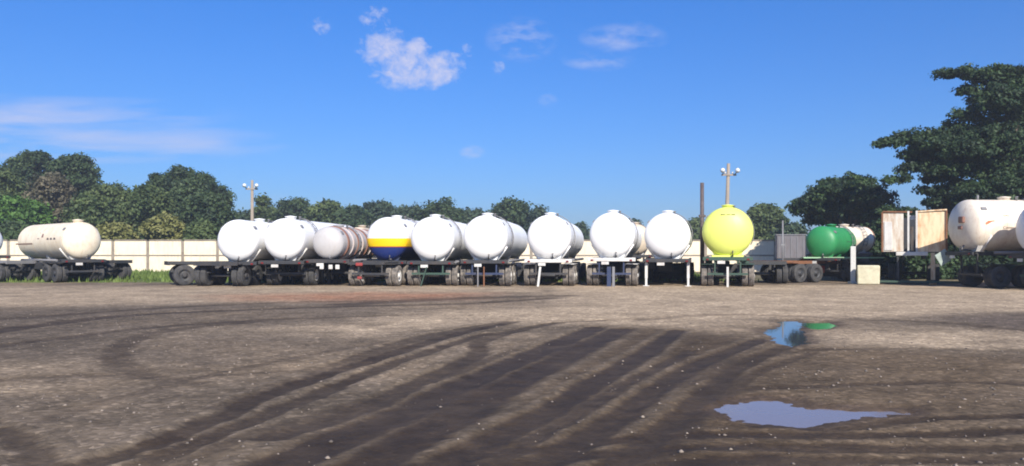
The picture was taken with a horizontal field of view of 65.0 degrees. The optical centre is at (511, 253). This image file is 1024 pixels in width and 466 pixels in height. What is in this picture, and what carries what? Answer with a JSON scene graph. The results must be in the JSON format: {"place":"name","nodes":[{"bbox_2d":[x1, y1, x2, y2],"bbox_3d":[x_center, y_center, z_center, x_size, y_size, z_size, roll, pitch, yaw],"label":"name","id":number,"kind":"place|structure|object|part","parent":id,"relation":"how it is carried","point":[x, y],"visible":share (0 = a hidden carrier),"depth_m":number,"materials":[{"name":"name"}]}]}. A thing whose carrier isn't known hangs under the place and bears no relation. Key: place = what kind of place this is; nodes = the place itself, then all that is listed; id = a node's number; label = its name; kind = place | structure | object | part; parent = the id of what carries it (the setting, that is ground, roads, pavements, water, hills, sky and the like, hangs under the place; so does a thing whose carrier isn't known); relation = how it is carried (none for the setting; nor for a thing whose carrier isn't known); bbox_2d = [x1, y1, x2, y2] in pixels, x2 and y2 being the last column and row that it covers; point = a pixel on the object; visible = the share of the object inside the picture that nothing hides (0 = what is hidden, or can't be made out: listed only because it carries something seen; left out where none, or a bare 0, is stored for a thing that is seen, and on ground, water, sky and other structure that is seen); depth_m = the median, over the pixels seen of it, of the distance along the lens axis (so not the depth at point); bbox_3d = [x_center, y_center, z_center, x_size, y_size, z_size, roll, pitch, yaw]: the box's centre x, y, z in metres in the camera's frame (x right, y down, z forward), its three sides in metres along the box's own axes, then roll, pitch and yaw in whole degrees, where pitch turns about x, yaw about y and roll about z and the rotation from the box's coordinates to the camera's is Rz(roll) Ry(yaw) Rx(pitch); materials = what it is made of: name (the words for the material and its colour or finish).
{"place":"outdoors","nodes":[
{"label":"outdoors","id":0,"kind":"place"},
{"bbox_2d":[0,272,1023,465],"bbox_3d":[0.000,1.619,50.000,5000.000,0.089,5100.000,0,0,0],"label":"ground","id":1,"kind":"structure","parent":0,"point":[386,410],"depth_m":10.73,"materials":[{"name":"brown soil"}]},
{"bbox_2d":[0,233,10,257],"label":"tanker trailer","id":2,"kind":"object","parent":1,"relation":"on","point":[1,244],"visible":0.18,"depth_m":50.70,"materials":[{"name":"white paint"}]},
{"bbox_2d":[0,163,29,198],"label":"tree","id":3,"kind":"object","parent":1,"relation":"on","point":[10,185],"visible":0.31,"depth_m":95.78,"materials":[{"name":"green plant"}]},
{"bbox_2d":[0,219,32,240],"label":"shrub","id":4,"kind":"object","parent":1,"relation":"on","point":[10,230],"visible":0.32,"depth_m":78.46,"materials":[{"name":"green plant"}]},
{"bbox_2d":[0,260,42,281],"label":"chassis trailer","id":5,"kind":"object","parent":1,"relation":"on","point":[12,269],"visible":0.87,"depth_m":47.05,"materials":[{"name":"grey metal"}]},
{"bbox_2d":[1,149,53,192],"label":"tree","id":6,"kind":"object","parent":1,"relation":"on","point":[27,164],"visible":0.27,"depth_m":106.02,"materials":[{"name":"green plant"}]},
{"bbox_2d":[0,195,56,224],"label":"tree","id":7,"kind":"object","parent":1,"relation":"on","point":[19,209],"visible":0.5,"depth_m":86.66,"materials":[{"name":"green plant"}]},
{"bbox_2d":[21,171,76,223],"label":"tree","id":8,"kind":"object","parent":1,"relation":"on","point":[54,190],"visible":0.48,"depth_m":92.73,"materials":[{"name":"brown plant"}]},
{"bbox_2d":[16,219,105,281],"bbox_3d":[-26.878,-0.181,47.591,7.900,3.561,2.570,0,0,41],"label":"tanker trailer","id":9,"kind":"object","parent":1,"relation":"on","point":[63,252],"visible":0.98,"depth_m":45.56,"materials":[{"name":"beige paint"}]},
{"bbox_2d":[43,151,107,200],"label":"tree","id":10,"kind":"object","parent":1,"relation":"on","point":[80,171],"visible":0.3,"depth_m":102.70,"materials":[{"name":"green plant"}]},
{"bbox_2d":[59,191,120,228],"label":"tree","id":11,"kind":"object","parent":1,"relation":"on","point":[94,210],"visible":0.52,"depth_m":84.79,"materials":[{"name":"green plant"}]},
{"bbox_2d":[72,260,131,279],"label":"chassis trailer","id":12,"kind":"object","parent":1,"relation":"on","point":[119,268],"visible":0.45,"depth_m":49.60,"materials":[{"name":"paint"}]},
{"bbox_2d":[83,180,127,214],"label":"tree","id":13,"kind":"object","parent":1,"relation":"on","point":[112,192],"visible":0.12,"depth_m":98.61,"materials":[{"name":"green plant"}]},
{"bbox_2d":[96,220,142,240],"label":"shrub","id":14,"kind":"object","parent":1,"relation":"on","point":[113,230],"visible":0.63,"depth_m":77.15,"materials":[{"name":"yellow plant"}]},
{"bbox_2d":[112,182,179,239],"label":"tree","id":15,"kind":"object","parent":1,"relation":"on","point":[136,206],"visible":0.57,"depth_m":90.23,"materials":[{"name":"green plant"}]},
{"bbox_2d":[136,211,185,240],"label":"shrub","id":16,"kind":"object","parent":1,"relation":"on","point":[165,226],"visible":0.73,"depth_m":77.99,"materials":[{"name":"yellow plant"}]},
{"bbox_2d":[134,164,241,222],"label":"tree","id":17,"kind":"object","parent":1,"relation":"on","point":[179,184],"visible":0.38,"depth_m":99.35,"materials":[{"name":"green plant"}]},
{"bbox_2d":[164,261,213,285],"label":"chassis trailer","id":18,"kind":"object","parent":1,"relation":"on","point":[181,272],"visible":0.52,"depth_m":40.49,"materials":[{"name":"paint"}]},
{"bbox_2d":[182,218,219,240],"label":"shrub","id":19,"kind":"object","parent":1,"relation":"on","point":[199,230],"visible":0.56,"depth_m":77.95,"materials":[{"name":"green plant"}]},
{"bbox_2d":[172,189,237,229],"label":"tree","id":20,"kind":"object","parent":1,"relation":"on","point":[209,205],"visible":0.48,"depth_m":90.41,"materials":[{"name":"green plant"}]},
{"bbox_2d":[193,262,262,285],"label":"chassis trailer","id":21,"kind":"object","parent":1,"relation":"on","point":[208,273],"visible":0.97,"depth_m":39.78,"materials":[{"name":"paint"}]},
{"bbox_2d":[236,207,257,220],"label":"tree","id":22,"kind":"object","parent":1,"relation":"on","point":[244,216],"visible":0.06,"depth_m":119.83,"materials":[{"name":"green plant"}]},
{"bbox_2d":[242,180,258,220],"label":"utility pole","id":23,"kind":"object","parent":1,"relation":"on","point":[253,188],"visible":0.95,"depth_m":73.38,"materials":[{"name":"grey metal"}]},
{"bbox_2d":[212,218,302,284],"bbox_3d":[-13.129,-0.132,43.866,2.570,3.464,9.000,0,0,7],"label":"tanker trailer","id":24,"kind":"object","parent":1,"relation":"on","point":[241,242],"visible":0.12,"depth_m":39.64,"materials":[{"name":"white paint"}]},
{"bbox_2d":[254,192,275,222],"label":"tree","id":25,"kind":"object","parent":1,"relation":"on","point":[261,211],"visible":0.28,"depth_m":121.56,"materials":[{"name":"green plant"}]},
{"bbox_2d":[270,196,310,220],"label":"tree","id":26,"kind":"object","parent":1,"relation":"on","point":[297,207],"visible":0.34,"depth_m":126.41,"materials":[{"name":"green plant"}]},
{"bbox_2d":[258,216,352,284],"bbox_3d":[-10.746,-0.163,44.363,2.570,3.527,10.000,0,0,7],"label":"tanker trailer","id":27,"kind":"object","parent":1,"relation":"on","point":[288,241],"visible":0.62,"depth_m":40.18,"materials":[{"name":"white paint"}]},
{"bbox_2d":[306,198,345,223],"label":"tree","id":28,"kind":"object","parent":1,"relation":"on","point":[320,211],"visible":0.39,"depth_m":124.20,"materials":[{"name":"green plant"}]},
{"bbox_2d":[303,224,377,284],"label":"tanker trailer","id":29,"kind":"object","parent":1,"relation":"on","point":[337,248],"visible":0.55,"depth_m":40.53,"materials":[{"name":"grey paint"}]},
{"bbox_2d":[325,203,376,227],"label":"tree","id":30,"kind":"object","parent":1,"relation":"on","point":[353,215],"visible":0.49,"depth_m":123.44,"materials":[{"name":"green plant"}]},
{"bbox_2d":[355,225,376,257],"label":"tanker trailer","id":31,"kind":"object","parent":1,"relation":"on","point":[362,227],"visible":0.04,"depth_m":54.03,"materials":[{"name":"beige paint"}]},
{"bbox_2d":[0,268,758,282],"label":"grass","id":32,"kind":"structure","parent":1,"relation":"on","point":[153,276],"depth_m":46.94,"materials":[{"name":"green plant"}]},
{"bbox_2d":[361,198,398,224],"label":"tree","id":33,"kind":"object","parent":1,"relation":"on","point":[377,209],"visible":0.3,"depth_m":127.83,"materials":[{"name":"green plant"}]},
{"bbox_2d":[348,215,442,285],"bbox_3d":[-5.897,-0.236,44.611,2.570,3.672,11.050,0,0,11],"label":"tanker trailer","id":34,"kind":"object","parent":1,"relation":"on","point":[390,245],"visible":0.59,"depth_m":41.26,"materials":[{"name":"white paint"}]},
{"bbox_2d":[387,201,421,220],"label":"tree","id":35,"kind":"object","parent":1,"relation":"on","point":[411,211],"visible":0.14,"depth_m":126.85,"materials":[{"name":"green plant"}]},
{"bbox_2d":[0,240,810,271],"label":"boundary wall","id":36,"kind":"structure","parent":1,"relation":"on","point":[149,254],"depth_m":71.95,"materials":[{"name":"concrete"}]},
{"bbox_2d":[407,214,472,285],"bbox_3d":[-3.446,-0.203,44.813,2.570,3.605,11.115,0,0,6],"label":"tanker trailer","id":37,"kind":"object","parent":1,"relation":"on","point":[439,247],"visible":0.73,"depth_m":39.73,"materials":[{"name":"white paint"}]},
{"bbox_2d":[414,196,466,223],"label":"tree","id":38,"kind":"object","parent":1,"relation":"on","point":[441,206],"visible":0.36,"depth_m":125.04,"materials":[{"name":"green plant"}]},
{"bbox_2d":[458,206,486,223],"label":"tree","id":39,"kind":"object","parent":1,"relation":"on","point":[469,215],"visible":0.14,"depth_m":130.03,"materials":[{"name":"green plant"}]},
{"bbox_2d":[460,213,529,286],"bbox_3d":[-0.708,-0.237,45.304,2.570,3.694,12.115,0,0,6],"label":"tanker trailer","id":40,"kind":"object","parent":1,"relation":"on","point":[495,246],"visible":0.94,"depth_m":39.80,"materials":[{"name":"white paint"}]},
{"bbox_2d":[482,195,531,231],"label":"tree","id":41,"kind":"object","parent":1,"relation":"on","point":[516,212],"visible":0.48,"depth_m":127.19,"materials":[{"name":"green plant"}]},
{"bbox_2d":[524,203,548,233],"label":"tree","id":42,"kind":"object","parent":1,"relation":"on","point":[536,212],"visible":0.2,"depth_m":122.64,"materials":[{"name":"green plant"}]},
{"bbox_2d":[524,212,585,286],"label":"tanker trailer","id":43,"kind":"object","parent":1,"relation":"on","point":[554,240],"visible":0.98,"depth_m":39.73,"materials":[{"name":"white paint"}]},
{"bbox_2d":[574,221,590,239],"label":"tree","id":44,"kind":"object","parent":1,"relation":"on","point":[582,226],"visible":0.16,"depth_m":124.66,"materials":[{"name":"green plant"}]},
{"bbox_2d":[586,210,643,286],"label":"tanker trailer","id":45,"kind":"object","parent":1,"relation":"on","point":[615,238],"visible":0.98,"depth_m":39.67,"materials":[{"name":"white paint"}]},
{"bbox_2d":[629,218,643,224],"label":"tree","id":46,"kind":"object","parent":1,"relation":"on","point":[635,220],"visible":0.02,"depth_m":127.27,"materials":[{"name":"green plant"}]},
{"bbox_2d":[621,222,652,271],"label":"tanker trailer","id":47,"kind":"object","parent":1,"relation":"on","point":[641,251],"visible":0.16,"depth_m":53.68,"materials":[{"name":"beige paint"}]},
{"bbox_2d":[643,210,694,285],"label":"tanker trailer","id":48,"kind":"object","parent":1,"relation":"on","point":[668,237],"visible":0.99,"depth_m":39.69,"materials":[{"name":"white paint"}]},
{"bbox_2d":[687,217,704,239],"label":"tree","id":49,"kind":"object","parent":1,"relation":"on","point":[695,224],"visible":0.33,"depth_m":130.60,"materials":[{"name":"green plant"}]},
{"bbox_2d":[699,183,705,284],"bbox_3d":[9.837,-1.038,41.597,0.340,5.276,0.215,0,0,0],"label":"steel post","id":50,"kind":"object","parent":1,"relation":"on","point":[701,215],"visible":0.85,"depth_m":41.52,"materials":[{"name":"brown metal"}]},
{"bbox_2d":[701,204,754,286],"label":"tanker trailer","id":51,"kind":"object","parent":1,"relation":"on","point":[728,230],"visible":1,"depth_m":39.03,"materials":[{"name":"yellow paint"}]},
{"bbox_2d":[720,163,739,204],"bbox_3d":[16.158,-2.567,59.770,1.480,8.345,0.840,0,0,0],"label":"utility pole","id":52,"kind":"object","parent":1,"relation":"on","point":[727,174],"visible":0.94,"depth_m":59.87,"materials":[{"name":"grey metal"}]},
{"bbox_2d":[736,260,787,283],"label":"chassis trailer","id":53,"kind":"object","parent":1,"relation":"on","point":[779,272],"visible":0.52,"depth_m":42.79,"materials":[{"name":"paint"}]},
{"bbox_2d":[746,202,789,239],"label":"tree","id":54,"kind":"object","parent":1,"relation":"on","point":[765,218],"visible":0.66,"depth_m":98.14,"materials":[{"name":"green plant"}]},
{"bbox_2d":[780,220,784,260],"bbox_3d":[17.513,-0.276,52.000,0.300,3.753,0.120,0,0,0],"label":"steel post","id":55,"kind":"object","parent":1,"relation":"on","point":[782,244],"visible":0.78,"depth_m":51.96,"materials":[{"name":"grey metal"}]},
{"bbox_2d":[763,321,811,346],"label":"puddle","id":56,"kind":"object","parent":1,"relation":"on","point":[789,333],"visible":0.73,"depth_m":16.25,"materials":[{"name":"blue liquid"}]},
{"bbox_2d":[774,234,805,265],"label":"box trailer","id":57,"kind":"object","parent":1,"relation":"on","point":[794,248],"visible":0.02,"depth_m":57.99,"materials":[{"name":"grey paint"}]},
{"bbox_2d":[769,219,810,240],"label":"tree","id":58,"kind":"object","parent":1,"relation":"on","point":[796,227],"visible":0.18,"depth_m":91.02,"materials":[{"name":"green plant"}]},
{"bbox_2d":[753,260,849,282],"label":"chassis trailer","id":59,"kind":"object","parent":1,"relation":"on","point":[800,272],"visible":0.59,"depth_m":44.83,"materials":[{"name":"metal"}]},
{"bbox_2d":[714,401,910,427],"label":"puddle","id":60,"kind":"object","parent":1,"relation":"on","point":[778,413],"visible":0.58,"depth_m":8.16,"materials":[{"name":"blue liquid"}]},
{"bbox_2d":[802,322,833,328],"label":"puddle","id":61,"kind":"object","parent":1,"relation":"on","point":[821,325],"visible":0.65,"depth_m":18.29,"materials":[{"name":"green liquid"}]},
{"bbox_2d":[799,224,884,280],"bbox_3d":[18.572,-0.073,46.712,4.569,3.346,3.608,0,0,-15],"label":"tanker trailer","id":62,"kind":"object","parent":1,"relation":"on","point":[830,242],"visible":0.72,"depth_m":45.87,"materials":[{"name":"green paint"}]},
{"bbox_2d":[784,171,900,230],"bbox_3d":[29.121,-2.619,67.698,13.357,8.703,7.800,0,0,-32],"label":"tree","id":63,"kind":"object","parent":1,"relation":"on","point":[852,198],"visible":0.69,"depth_m":64.98,"materials":[{"name":"green plant"}]},
{"bbox_2d":[848,246,856,283],"bbox_3d":[18.205,0.600,42.900,0.400,2.000,0.400,0,0,0],"label":"steel post","id":64,"kind":"object","parent":1,"relation":"on","point":[852,265],"visible":0.97,"depth_m":42.80,"materials":[{"name":"white metal"}]},
{"bbox_2d":[835,224,878,278],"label":"tanker trailer","id":65,"kind":"object","parent":1,"relation":"on","point":[865,239],"visible":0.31,"depth_m":49.88,"materials":[{"name":"beige paint"}]},
{"bbox_2d":[857,265,879,284],"bbox_3d":[18.609,1.100,42.000,1.100,1.000,0.727,0,0,22],"label":"concrete block","id":66,"kind":"object","parent":1,"relation":"on","point":[868,274],"depth_m":41.67,"materials":[{"name":"beige concrete"}]},
{"bbox_2d":[807,213,1023,279],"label":"thicket","id":67,"kind":"object","parent":1,"relation":"on","point":[950,269],"visible":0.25,"depth_m":50.80,"materials":[{"name":"green plant"}]},
{"bbox_2d":[880,209,959,284],"bbox_3d":[22.646,-0.354,44.691,4.206,3.909,7.678,0,0,26],"label":"container trailer","id":68,"kind":"object","parent":1,"relation":"on","point":[923,233],"visible":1,"depth_m":42.11,"materials":[{"name":"white metal"}]},
{"bbox_3d":[20.128,-1.134,42.448,0.980,2.027,0.060,0,0,26],"label":"door","id":69,"kind":"part","parent":68,"relation":"part of","materials":[{"name":"white metal"}]},
{"bbox_3d":[21.746,-1.134,41.659,1.280,2.067,0.060,0,0,26],"label":"door","id":70,"kind":"part","parent":68,"relation":"part of","materials":[{"name":"beige metal"}]},
{"bbox_2d":[870,62,1023,226],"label":"tree","id":71,"kind":"object","parent":1,"relation":"on","point":[988,151],"visible":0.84,"depth_m":56.95,"materials":[{"name":"green plant"}]},
{"bbox_2d":[935,195,1023,287],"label":"tanker trailer","id":72,"kind":"object","parent":1,"relation":"on","point":[977,227],"visible":0.98,"depth_m":37.48,"materials":[{"name":"beige paint"}]},
{"bbox_2d":[1008,210,1023,284],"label":"tanker trailer","id":73,"kind":"object","parent":1,"relation":"on","point":[1020,229],"visible":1,"depth_m":35.61,"materials":[{"name":"white paint"}]},
{"bbox_2d":[0,0,1023,235],"label":"sky","id":74,"kind":"structure","parent":0,"point":[583,110],"materials":[{"name":"blue"}]}
]}

